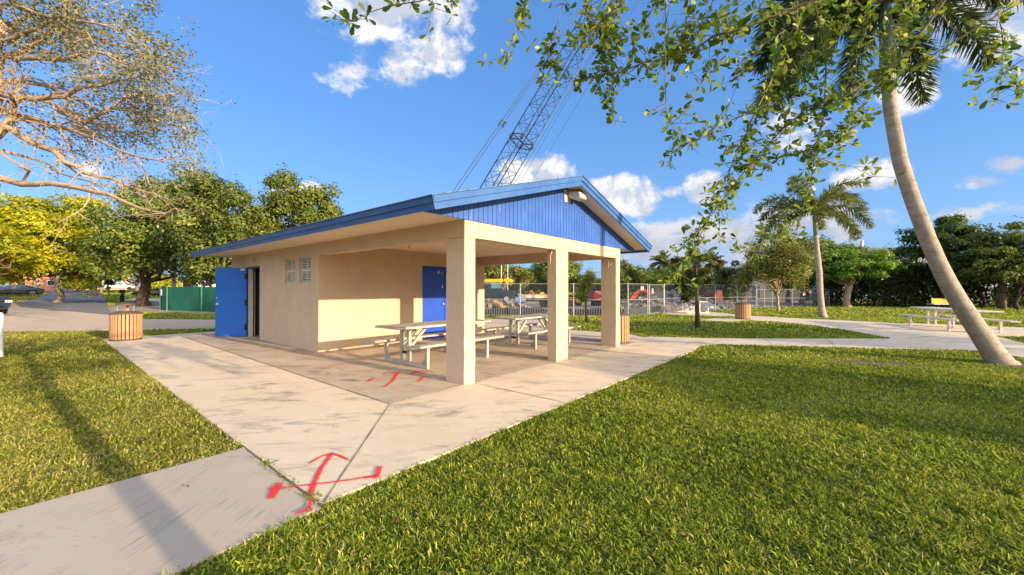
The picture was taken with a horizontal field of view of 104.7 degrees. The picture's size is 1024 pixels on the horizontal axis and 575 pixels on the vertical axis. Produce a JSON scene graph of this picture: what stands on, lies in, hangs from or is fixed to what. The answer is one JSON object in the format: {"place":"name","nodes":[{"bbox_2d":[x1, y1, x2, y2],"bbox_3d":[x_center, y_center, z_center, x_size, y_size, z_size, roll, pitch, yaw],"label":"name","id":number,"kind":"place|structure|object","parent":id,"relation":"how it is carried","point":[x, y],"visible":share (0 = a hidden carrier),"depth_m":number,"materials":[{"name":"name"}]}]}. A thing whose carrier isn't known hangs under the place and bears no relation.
{"place":"outdoors","nodes":[
{"label":"outdoors","id":0,"kind":"place"},
{"bbox_2d":[14,289,111,314],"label":"side road","id":1,"kind":"structure","parent":0,"point":[72,301],"depth_m":33.57,"materials":[{"name":"asphalt"}]},
{"bbox_2d":[119,289,124,301],"bbox_3d":[-36.456,0.772,36.974,1.152,1.170,0.400,0,0,45],"label":"mailbox","id":2,"kind":"object","parent":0,"point":[122,296],"visible":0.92,"depth_m":36.83,"materials":[{"name":"black"}]},
{"bbox_2d":[119,298,159,301],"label":"driveway","id":3,"kind":"structure","parent":0,"point":[150,299],"depth_m":43.00,"materials":[{"name":"asphalt"}]},
{"bbox_2d":[4,303,547,331],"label":"street","id":4,"kind":"structure","parent":0,"point":[17,317],"depth_m":17.83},
{"bbox_2d":[0,296,11,313],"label":"parked sedan","id":5,"kind":"object","parent":4,"relation":"on","point":[5,303],"visible":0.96,"depth_m":20.90,"materials":[{"name":"blue"}]},
{"bbox_2d":[179,330,631,402],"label":"floor slab","id":6,"kind":"structure","parent":0,"point":[354,369],"depth_m":8.06,"materials":[{"name":"concrete"}]},
{"bbox_2d":[367,370,430,386],"bbox_3d":[-1.847,1.474,6.455,0.974,0.004,1.228,0,0,0],"label":"sprayed arrow","id":7,"kind":"object","parent":6,"relation":"on","point":[395,376],"visible":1,"depth_m":6.49,"materials":[{"name":"red"}]},
{"bbox_2d":[189,175,651,384],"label":"park pavilion","id":8,"kind":"structure","parent":6,"relation":"on","point":[349,281],"depth_m":9.32,"materials":[{"name":"paint"}]},
{"bbox_2d":[215,268,247,336],"bbox_3d":[-8.620,0.447,12.119,1.026,2.105,0.111,0,0,4],"label":"door","id":9,"kind":"structure","parent":8,"relation":"in","point":[230,283],"depth_m":12.13,"materials":[{"name":"metal"}]},
{"bbox_2d":[287,259,294,282],"bbox_3d":[-5.637,-0.418,10.220,0.630,0.625,0.115,0,0,40],"label":"vent window","id":10,"kind":"structure","parent":8,"relation":"in","point":[290,269],"depth_m":10.25,"materials":[{"name":"grey"}]},
{"bbox_2d":[301,257,310,282],"bbox_3d":[-4.947,-0.421,9.647,0.627,0.625,0.115,0,0,40],"label":"vent window","id":11,"kind":"structure","parent":8,"relation":"in","point":[305,271],"depth_m":9.68,"materials":[{"name":"grey"}]},
{"bbox_2d":[424,267,444,338],"bbox_3d":[-2.299,0.460,11.706,0.113,2.075,0.785,0,0,40],"label":"double door","id":12,"kind":"structure","parent":8,"relation":"in","point":[434,303],"depth_m":11.70,"materials":[{"name":"metal"}]},
{"bbox_2d":[444,269,446,331],"bbox_3d":[-1.815,0.464,12.334,0.053,2.075,0.790,0,0,40],"label":"double door","id":13,"kind":"structure","parent":8,"relation":"in","point":[445,270],"depth_m":12.05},
{"bbox_2d":[364,319,503,368],"bbox_3d":[-1.548,1.111,8.241,1.565,0.760,2.440,0,0,40],"label":"picnic table","id":14,"kind":"object","parent":6,"relation":"on","point":[408,327],"visible":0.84,"depth_m":7.70,"materials":[{"name":"metal"}]},
{"bbox_2d":[480,313,580,349],"bbox_3d":[0.552,1.129,10.630,1.565,0.760,2.440,0,0,39],"label":"picnic table","id":15,"kind":"object","parent":6,"relation":"on","point":[525,318],"visible":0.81,"depth_m":10.15,"materials":[{"name":"metal"}]},
{"bbox_2d":[620,304,628,343],"bbox_3d":[2.899,0.977,10.994,0.712,1.077,0.712,0,0,-23],"label":"litter bin","id":16,"kind":"object","parent":6,"relation":"on","point":[624,327],"visible":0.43,"depth_m":10.69,"materials":[{"name":"brown"}]},
{"bbox_2d":[41,298,817,315],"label":"bare ground","id":17,"kind":"structure","parent":0,"point":[155,307],"depth_m":32.85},
{"bbox_2d":[70,169,204,305],"bbox_3d":[-29.019,-3.736,31.407,8.591,10.865,10.113,0,0,0],"label":"broadleaf tree","id":18,"kind":"object","parent":17,"relation":"on","point":[131,248],"visible":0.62,"depth_m":29.00,"materials":[{"name":"plant"}]},
{"bbox_2d":[171,256,175,286],"bbox_3d":[-30.802,-2.235,36.014,0.361,7.700,0.380,0,0,0],"label":"utility pole","id":19,"kind":"object","parent":17,"relation":"on","point":[173,283],"depth_m":35.86,"materials":[{"name":"concrete"}]},
{"bbox_2d":[137,155,231,286],"bbox_3d":[-27.956,-4.748,33.816,7.617,13.139,7.473,0,0,0],"label":"broadleaf tree","id":20,"kind":"object","parent":17,"relation":"on","point":[171,266],"visible":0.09,"depth_m":32.54,"materials":[{"name":"green plant"}]},
{"bbox_2d":[160,286,214,311],"bbox_3d":[-15.889,0.782,25.512,15.336,1.800,6.082,0,0,-11],"label":"screened fence","id":21,"kind":"object","parent":17,"relation":"on","point":[201,299],"visible":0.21,"depth_m":25.82,"materials":[{"name":"green"}]},
{"bbox_2d":[180,265,214,286],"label":"broadleaf tree","id":22,"kind":"object","parent":17,"relation":"on","point":[211,283],"visible":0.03,"depth_m":31.75,"materials":[{"name":"green plant"}]},
{"bbox_2d":[150,162,280,286],"bbox_3d":[-19.681,-3.179,26.678,7.772,9.940,7.106,0,0,-30],"label":"broadleaf tree","id":23,"kind":"object","parent":17,"relation":"on","point":[192,234],"visible":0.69,"depth_m":25.29,"materials":[{"name":"green plant"}]},
{"bbox_2d":[254,163,344,234],"bbox_3d":[-16.863,-3.802,31.498,7.302,11.131,7.065,0,0,42],"label":"broadleaf tree","id":24,"kind":"object","parent":17,"relation":"on","point":[294,204],"visible":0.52,"depth_m":29.56,"materials":[{"name":"green plant"}]},
{"bbox_2d":[484,265,500,278],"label":"broadleaf tree","id":25,"kind":"object","parent":17,"relation":"on","point":[487,269],"visible":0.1,"depth_m":44.84,"materials":[{"name":"green plant"}]},
{"bbox_2d":[484,265,511,301],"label":"broadleaf tree","id":26,"kind":"object","parent":17,"relation":"on","point":[498,275],"visible":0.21,"depth_m":47.06,"materials":[{"name":"green plant"}]},
{"bbox_2d":[484,279,512,282],"bbox_3d":[-3.849,0.389,39.998,7.889,2.573,2.300,0,0,0],"label":"mobile crane","id":27,"kind":"object","parent":17,"relation":"on","point":[497,280],"visible":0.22,"depth_m":39.76,"materials":[{"name":"yellow"}]},
{"bbox_2d":[484,282,513,300],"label":"lorry","id":28,"kind":"object","parent":17,"relation":"on","point":[495,291],"visible":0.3,"depth_m":42.10,"materials":[{"name":"grey"}]},
{"bbox_2d":[488,264,536,300],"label":"broadleaf tree","id":29,"kind":"object","parent":17,"relation":"on","point":[521,274],"visible":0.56,"depth_m":48.79,"materials":[{"name":"green plant"}]},
{"bbox_2d":[484,300,543,308],"bbox_3d":[-0.447,1.295,24.942,5.874,0.948,2.153,0,0,0],"label":"rubble","id":30,"kind":"object","parent":17,"relation":"on","point":[505,305],"visible":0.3,"depth_m":24.58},
{"bbox_2d":[492,300,502,307],"bbox_3d":[-0.895,1.073,24.799,0.729,0.611,0.480,0,0,44],"label":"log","id":31,"kind":"object","parent":30,"relation":"on","point":[495,302],"visible":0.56,"depth_m":24.70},
{"bbox_2d":[515,293,525,303],"bbox_3d":[0.744,1.095,35.994,0.997,1.144,0.700,0,0,0],"label":"tarpaulin","id":32,"kind":"object","parent":17,"relation":"on","point":[523,301],"visible":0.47,"depth_m":35.64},
{"bbox_2d":[512,263,546,291],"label":"broadleaf tree","id":33,"kind":"object","parent":17,"relation":"on","point":[537,284],"visible":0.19,"depth_m":52.53,"materials":[{"name":"green plant"}]},
{"bbox_2d":[452,0,637,191],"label":"lattice crane","id":34,"kind":"object","parent":17,"relation":"on","point":[521,136],"visible":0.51,"depth_m":36.04,"materials":[{"name":"grey metal"}]},
{"bbox_2d":[516,294,575,307],"bbox_3d":[2.822,1.111,32.949,5.000,1.080,1.990,0,0,0],"label":"flatbed trailer","id":35,"kind":"object","parent":17,"relation":"on","point":[542,303],"visible":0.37,"depth_m":31.96,"materials":[{"name":"beige"}]},
{"bbox_2d":[528,261,577,284],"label":"broadleaf tree","id":36,"kind":"object","parent":17,"relation":"on","point":[541,270],"visible":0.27,"depth_m":49.36,"materials":[{"name":"green plant"}]},
{"bbox_2d":[484,283,647,315],"bbox_3d":[-1.851,0.720,22.846,19.948,1.930,1.548,0,0,0],"label":"chain link fence","id":37,"kind":"object","parent":17,"relation":"on","point":[573,299],"visible":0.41,"depth_m":22.53,"materials":[{"name":"metal"}]},
{"bbox_2d":[484,306,662,314],"bbox_3d":[-0.253,1.386,23.534,22.157,0.410,3.915,0,0,-9],"label":"silt fence","id":38,"kind":"object","parent":17,"relation":"on","point":[502,311],"visible":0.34,"depth_m":23.05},
{"bbox_2d":[568,292,581,305],"bbox_3d":[5.482,1.061,35.994,1.700,1.225,1.000,0,0,0],"label":"compactor","id":39,"kind":"object","parent":17,"relation":"on","point":[577,301],"visible":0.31,"depth_m":35.54,"materials":[{"name":"yellow"}]},
{"bbox_2d":[568,261,595,290],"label":"broadleaf tree","id":40,"kind":"object","parent":17,"relation":"on","point":[572,280],"visible":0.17,"depth_m":57.17,"materials":[{"name":"green plant"}]},
{"bbox_2d":[589,289,600,305],"bbox_3d":[8.228,0.913,36.975,1.800,1.540,2.200,0,0,0],"label":"waste skip","id":41,"kind":"object","parent":17,"relation":"on","point":[595,298],"visible":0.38,"depth_m":36.02,"materials":[{"name":"red"}]},
{"bbox_2d":[485,281,745,300],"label":"scrub","id":42,"kind":"object","parent":17,"relation":"on","point":[545,289],"visible":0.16,"depth_m":52.24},
{"bbox_2d":[620,256,645,299],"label":"broadleaf tree","id":43,"kind":"object","parent":17,"relation":"on","point":[630,274],"visible":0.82,"depth_m":51.07,"materials":[{"name":"green plant"}]},
{"bbox_2d":[630,268,665,293],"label":"broadleaf tree","id":44,"kind":"object","parent":17,"relation":"on","point":[650,278],"visible":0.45,"depth_m":56.47,"materials":[{"name":"green plant"}]},
{"bbox_2d":[620,295,688,310],"bbox_3d":[10.285,1.209,29.899,5.941,1.280,3.816,0,0,0],"label":"rubble","id":45,"kind":"object","parent":17,"relation":"on","point":[642,303],"visible":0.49,"depth_m":29.09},
{"bbox_2d":[629,288,652,299],"bbox_3d":[9.977,0.817,30.976,2.346,1.500,0.640,0,0,0],"label":"excavator arm","id":46,"kind":"object","parent":45,"relation":"on","point":[637,293],"visible":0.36,"depth_m":30.82},
{"bbox_2d":[649,250,671,272],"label":"date palm","id":47,"kind":"object","parent":17,"relation":"on","point":[662,262],"visible":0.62,"depth_m":61.90,"materials":[{"name":"green plant"}]},
{"bbox_2d":[644,265,677,290],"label":"broadleaf tree","id":48,"kind":"object","parent":17,"relation":"on","point":[656,270],"visible":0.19,"depth_m":59.25,"materials":[{"name":"green plant"}]},
{"bbox_2d":[645,289,729,308],"bbox_3d":[13.007,1.001,32.449,9.530,1.702,5.071,0,0,0],"label":"rubble","id":49,"kind":"object","parent":17,"relation":"on","point":[674,296],"visible":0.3,"depth_m":31.36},
{"bbox_2d":[704,290,722,301],"bbox_3d":[19.355,0.959,37.995,0.797,1.489,2.000,0,0,0],"label":"waste skip","id":50,"kind":"object","parent":17,"relation":"on","point":[708,293],"visible":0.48,"depth_m":37.19,"materials":[{"name":"red"}]},
{"bbox_2d":[703,250,727,288],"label":"date palm","id":51,"kind":"object","parent":17,"relation":"on","point":[715,264],"visible":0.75,"depth_m":61.42,"materials":[{"name":"green plant"}]},
{"bbox_2d":[704,274,732,294],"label":"broadleaf tree","id":52,"kind":"object","parent":17,"relation":"on","point":[716,284],"visible":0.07,"depth_m":61.55,"materials":[{"name":"green plant"}]},
{"bbox_2d":[713,260,754,301],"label":"broadleaf tree","id":53,"kind":"object","parent":17,"relation":"on","point":[724,274],"visible":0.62,"depth_m":49.81,"materials":[{"name":"green plant"}]},
{"bbox_2d":[712,301,765,307],"bbox_3d":[16.789,1.410,34.660,11.022,0.785,4.474,0,0,0],"label":"rubble","id":54,"kind":"object","parent":17,"relation":"on","point":[730,303],"visible":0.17,"depth_m":33.60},
{"bbox_2d":[752,273,815,302],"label":"broadleaf tree","id":55,"kind":"object","parent":17,"relation":"on","point":[788,293],"visible":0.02,"depth_m":46.87,"materials":[{"name":"green plant"}]},
{"bbox_2d":[757,289,828,307],"bbox_3d":[25.356,0.967,34.824,13.184,1.650,2.573,0,0,-40],"label":"chain link fence","id":56,"kind":"object","parent":17,"relation":"on","point":[772,292],"visible":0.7,"depth_m":34.53,"materials":[{"name":"metal"}]},
{"bbox_2d":[764,226,832,303],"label":"broadleaf tree","id":57,"kind":"object","parent":17,"relation":"on","point":[809,281],"visible":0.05,"depth_m":40.47,"materials":[{"name":"green plant"}]},
{"bbox_2d":[0,286,1023,574],"bbox_3d":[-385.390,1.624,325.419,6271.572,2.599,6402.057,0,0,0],"label":"ground","id":58,"kind":"structure","parent":0,"point":[626,462],"depth_m":2.98,"materials":[{"name":"plant"}]},
{"bbox_2d":[0,285,44,295],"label":"parked sedan","id":59,"kind":"object","parent":58,"relation":"on","point":[17,289],"visible":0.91,"depth_m":50.22,"materials":[{"name":"black"}]},
{"bbox_2d":[0,223,49,274],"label":"broadleaf tree","id":60,"kind":"object","parent":58,"relation":"on","point":[15,249],"visible":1,"depth_m":29.52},
{"bbox_2d":[11,275,61,289],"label":"house","id":61,"kind":"structure","parent":58,"relation":"on","point":[46,283],"depth_m":85.89,"materials":[{"name":"orange brick"}]},
{"bbox_2d":[47,280,53,285],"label":"window","id":62,"kind":"structure","parent":61,"relation":"in","point":[49,282],"depth_m":86.50,"materials":[{"name":"white glass"}]},
{"bbox_2d":[26,273,47,287],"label":"broadleaf tree","id":63,"kind":"object","parent":58,"relation":"on","point":[34,283],"visible":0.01,"depth_m":65.86,"materials":[{"name":"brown plant"}]},
{"bbox_2d":[0,182,120,302],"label":"broadleaf tree","id":64,"kind":"object","parent":58,"relation":"on","point":[43,218],"visible":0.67,"depth_m":33.33,"materials":[{"name":"yellow plant"}]},
{"bbox_2d":[49,275,80,291],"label":"broadleaf tree","id":65,"kind":"object","parent":58,"relation":"on","point":[78,290],"visible":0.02,"depth_m":75.94,"materials":[{"name":"green plant"}]},
{"bbox_2d":[63,240,110,295],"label":"broadleaf tree","id":66,"kind":"object","parent":58,"relation":"on","point":[94,292],"depth_m":53.76,"materials":[{"name":"green plant"}]},
{"bbox_2d":[73,276,116,291],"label":"broadleaf tree","id":67,"kind":"object","parent":58,"relation":"on","point":[110,282],"visible":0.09,"depth_m":73.62,"materials":[{"name":"green plant"}]},
{"bbox_2d":[73,277,129,289],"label":"house","id":68,"kind":"structure","parent":58,"relation":"on","point":[116,288],"depth_m":103.78,"materials":[{"name":"white"}]},
{"bbox_2d":[99,261,114,293],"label":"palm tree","id":69,"kind":"object","parent":58,"relation":"on","point":[101,290],"visible":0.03,"depth_m":61.89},
{"bbox_2d":[0,0,237,253],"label":"sprawling tree","id":70,"kind":"object","parent":58,"relation":"on","point":[68,22],"visible":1,"depth_m":10.73,"materials":[{"name":"plant"}]},
{"bbox_2d":[104,282,134,289],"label":"pickup truck","id":71,"kind":"object","parent":58,"relation":"on","point":[120,285],"visible":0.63,"depth_m":103.80,"materials":[{"name":"white"}]},
{"bbox_2d":[0,290,275,512],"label":"grass","id":72,"kind":"structure","parent":58,"relation":"on","point":[89,419],"depth_m":4.37,"materials":[{"name":"plant"}]},
{"bbox_2d":[0,312,3,356],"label":"bollard","id":73,"kind":"object","parent":72,"relation":"on","point":[1,334],"visible":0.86,"depth_m":8.51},
{"bbox_2d":[105,256,179,290],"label":"broadleaf tree","id":74,"kind":"object","parent":58,"relation":"on","point":[125,275],"visible":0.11,"depth_m":69.60,"materials":[{"name":"green plant"}]},
{"bbox_2d":[131,287,159,294],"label":"parked sedan","id":75,"kind":"object","parent":58,"relation":"on","point":[153,291],"visible":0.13,"depth_m":53.90,"materials":[{"name":"black"}]},
{"bbox_2d":[0,447,321,574],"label":"footpath","id":76,"kind":"structure","parent":58,"relation":"on","point":[160,521],"depth_m":2.48,"materials":[{"name":"concrete"}]},
{"bbox_2d":[151,274,182,295],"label":"broadleaf tree","id":77,"kind":"object","parent":58,"relation":"on","point":[158,284],"visible":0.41,"depth_m":54.27,"materials":[{"name":"yellow plant"}]},
{"bbox_2d":[572,268,597,321],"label":"slim sapling","id":78,"kind":"object","parent":58,"relation":"on","point":[584,287],"visible":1,"depth_m":17.94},
{"bbox_2d":[649,284,663,314],"bbox_3d":[8.984,0.754,24.521,0.050,1.910,2.186,0,0,43],"label":"chain link fence","id":79,"kind":"object","parent":58,"relation":"on","point":[650,293],"visible":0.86,"depth_m":24.38,"materials":[{"name":"metal"}]},
{"bbox_2d":[321,0,1023,293],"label":"overhanging tree","id":80,"kind":"object","parent":58,"relation":"on","point":[682,49],"visible":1,"depth_m":2.25,"materials":[{"name":"plant"}]},
{"bbox_2d":[669,246,716,327],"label":"sapling","id":81,"kind":"object","parent":58,"relation":"on","point":[700,273],"visible":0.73,"depth_m":15.35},
{"bbox_2d":[664,284,756,312],"bbox_3d":[14.589,0.754,28.371,11.272,1.970,0.047,0,0,-31],"label":"chain link fence","id":82,"kind":"object","parent":58,"relation":"on","point":[715,300],"visible":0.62,"depth_m":28.35,"materials":[{"name":"metal"}]},
{"bbox_2d":[718,263,799,299],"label":"building","id":83,"kind":"structure","parent":58,"relation":"on","point":[796,297],"depth_m":61.55,"materials":[{"name":"beige glass"}]},
{"bbox_2d":[752,286,759,298],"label":"door","id":84,"kind":"structure","parent":83,"relation":"in","point":[758,287],"depth_m":62.00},
{"bbox_2d":[727,228,825,311],"bbox_3d":[18.541,-1.283,27.641,5.534,6.273,5.449,0,0,43],"label":"young tree","id":85,"kind":"object","parent":58,"relation":"on","point":[781,261],"visible":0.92,"depth_m":26.61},
{"bbox_2d":[752,174,875,317],"bbox_3d":[16.414,-2.221,21.706,5.245,7.825,5.306,0,0,38],"label":"foxtail palm","id":86,"kind":"object","parent":58,"relation":"on","point":[822,208],"visible":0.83,"depth_m":21.17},
{"bbox_2d":[810,235,876,302],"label":"broadleaf tree","id":87,"kind":"object","parent":58,"relation":"on","point":[843,245],"visible":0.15,"depth_m":41.26,"materials":[{"name":"green plant"}]},
{"bbox_2d":[666,312,1023,356],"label":"walkway","id":88,"kind":"structure","parent":58,"relation":"on","point":[940,335],"depth_m":14.31,"materials":[{"name":"concrete"}]},
{"bbox_2d":[670,300,710,313],"bbox_3d":[11.348,1.233,25.093,1.565,0.760,2.440,0,0,-6],"label":"picnic table","id":89,"kind":"object","parent":88,"relation":"on","point":[692,311],"visible":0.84,"depth_m":24.80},
{"bbox_2d":[735,298,750,318],"bbox_3d":[11.619,1.046,19.894,0.712,1.077,0.712,0,0,-36],"label":"litter bin","id":90,"kind":"object","parent":88,"relation":"on","point":[743,310],"visible":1,"depth_m":19.65,"materials":[{"name":"brown"}]},
{"bbox_2d":[898,307,1020,332],"bbox_3d":[16.549,1.179,14.893,1.565,0.760,3.660,0,0,21],"label":"picnic table","id":91,"kind":"object","parent":88,"relation":"on","point":[950,325],"visible":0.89,"depth_m":15.21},
{"bbox_2d":[809,243,907,306],"bbox_3d":[30.113,-1.011,35.036,6.280,6.002,7.000,0,0,-24],"label":"layered tree","id":92,"kind":"object","parent":58,"relation":"on","point":[845,265],"visible":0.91,"depth_m":33.89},
{"bbox_2d":[821,359,922,366],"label":"soil","id":93,"kind":"structure","parent":58,"relation":"on","point":[880,363],"depth_m":8.01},
{"bbox_2d":[875,258,928,303],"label":"broadleaf tree","id":94,"kind":"object","parent":58,"relation":"on","point":[908,278],"visible":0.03,"depth_m":38.49,"materials":[{"name":"green plant"}]},
{"bbox_2d":[804,241,1008,302],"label":"commercial building","id":95,"kind":"structure","parent":58,"relation":"on","point":[809,287],"depth_m":50.74,"materials":[{"name":"metal"}]},
{"bbox_2d":[809,267,1023,307],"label":"hedge","id":96,"kind":"object","parent":58,"relation":"on","point":[889,289],"visible":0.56,"depth_m":35.65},
{"bbox_2d":[885,231,958,305],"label":"broadleaf tree","id":97,"kind":"object","parent":58,"relation":"on","point":[916,253],"visible":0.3,"depth_m":35.31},
{"bbox_2d":[894,210,983,306],"bbox_3d":[37.262,-2.387,33.743,6.446,8.493,5.191,0,0,0],"label":"broadleaf tree","id":98,"kind":"object","parent":58,"relation":"on","point":[946,226],"visible":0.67,"depth_m":32.73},
{"bbox_2d":[931,298,948,306],"bbox_3d":[34.571,1.285,31.673,2.200,0.800,0.680,0,0,0],"label":"park bench","id":99,"kind":"object","parent":58,"relation":"on","point":[940,301],"visible":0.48,"depth_m":31.83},
{"bbox_2d":[919,222,1022,307],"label":"broadleaf tree","id":100,"kind":"object","parent":58,"relation":"on","point":[955,260],"visible":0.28,"depth_m":32.05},
{"bbox_2d":[957,215,1023,309],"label":"broadleaf tree","id":101,"kind":"object","parent":58,"relation":"on","point":[1013,273],"visible":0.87,"depth_m":29.86,"materials":[{"name":"plant"}]},
{"bbox_2d":[968,224,1023,308],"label":"broadleaf tree","id":102,"kind":"object","parent":58,"relation":"on","point":[1001,300],"visible":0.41,"depth_m":30.90,"materials":[{"name":"green plant"}]},
{"bbox_2d":[985,362,1023,368],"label":"soil","id":103,"kind":"structure","parent":58,"relation":"on","point":[1018,366],"depth_m":7.71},
{"bbox_2d":[747,0,1023,364],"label":"foxtail palm","id":104,"kind":"object","parent":103,"relation":"on","point":[986,342],"visible":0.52,"depth_m":7.97,"materials":[{"name":"plant"}]},
{"bbox_2d":[0,0,1023,288],"label":"sky","id":105,"kind":"structure","parent":0,"point":[384,113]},
{"bbox_2d":[103,323,977,506],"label":"pavement","id":106,"kind":"structure","parent":0,"point":[295,434],"depth_m":5.11,"materials":[{"name":"concrete"}]},
{"bbox_2d":[109,302,142,340],"bbox_3d":[-11.101,0.965,11.374,0.712,1.077,0.712,0,0,0],"label":"litter bin","id":107,"kind":"object","parent":106,"relation":"on","point":[127,325],"visible":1,"depth_m":11.15,"materials":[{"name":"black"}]},
{"bbox_2d":[258,458,277,469],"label":"weeds","id":108,"kind":"object","parent":106,"relation":"on","point":[267,463],"visible":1,"depth_m":3.28,"materials":[{"name":"green plant"}]},
{"bbox_2d":[274,468,328,503],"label":"weeds","id":109,"kind":"object","parent":106,"relation":"on","point":[281,475],"visible":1,"depth_m":2.78,"materials":[{"name":"green plant"}]},
{"bbox_2d":[267,452,381,513],"bbox_3d":[-1.458,1.458,3.027,0.785,0.005,0.814,0,0,30],"label":"sprayed arrow","id":110,"kind":"object","parent":106,"relation":"on","point":[275,489],"visible":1,"depth_m":2.96,"materials":[{"name":"red"}]},
{"bbox_2d":[137,336,833,504],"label":"pavement joints","id":111,"kind":"object","parent":106,"relation":"on","point":[302,490],"visible":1,"depth_m":5.19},
{"bbox_2d":[1,337,1002,556],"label":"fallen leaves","id":112,"kind":"object","parent":106,"relation":"on","point":[682,533],"visible":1,"depth_m":3.26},
{"bbox_2d":[639,305,670,310],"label":"concrete block","id":113,"kind":"structure","parent":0,"point":[667,308],"depth_m":27.41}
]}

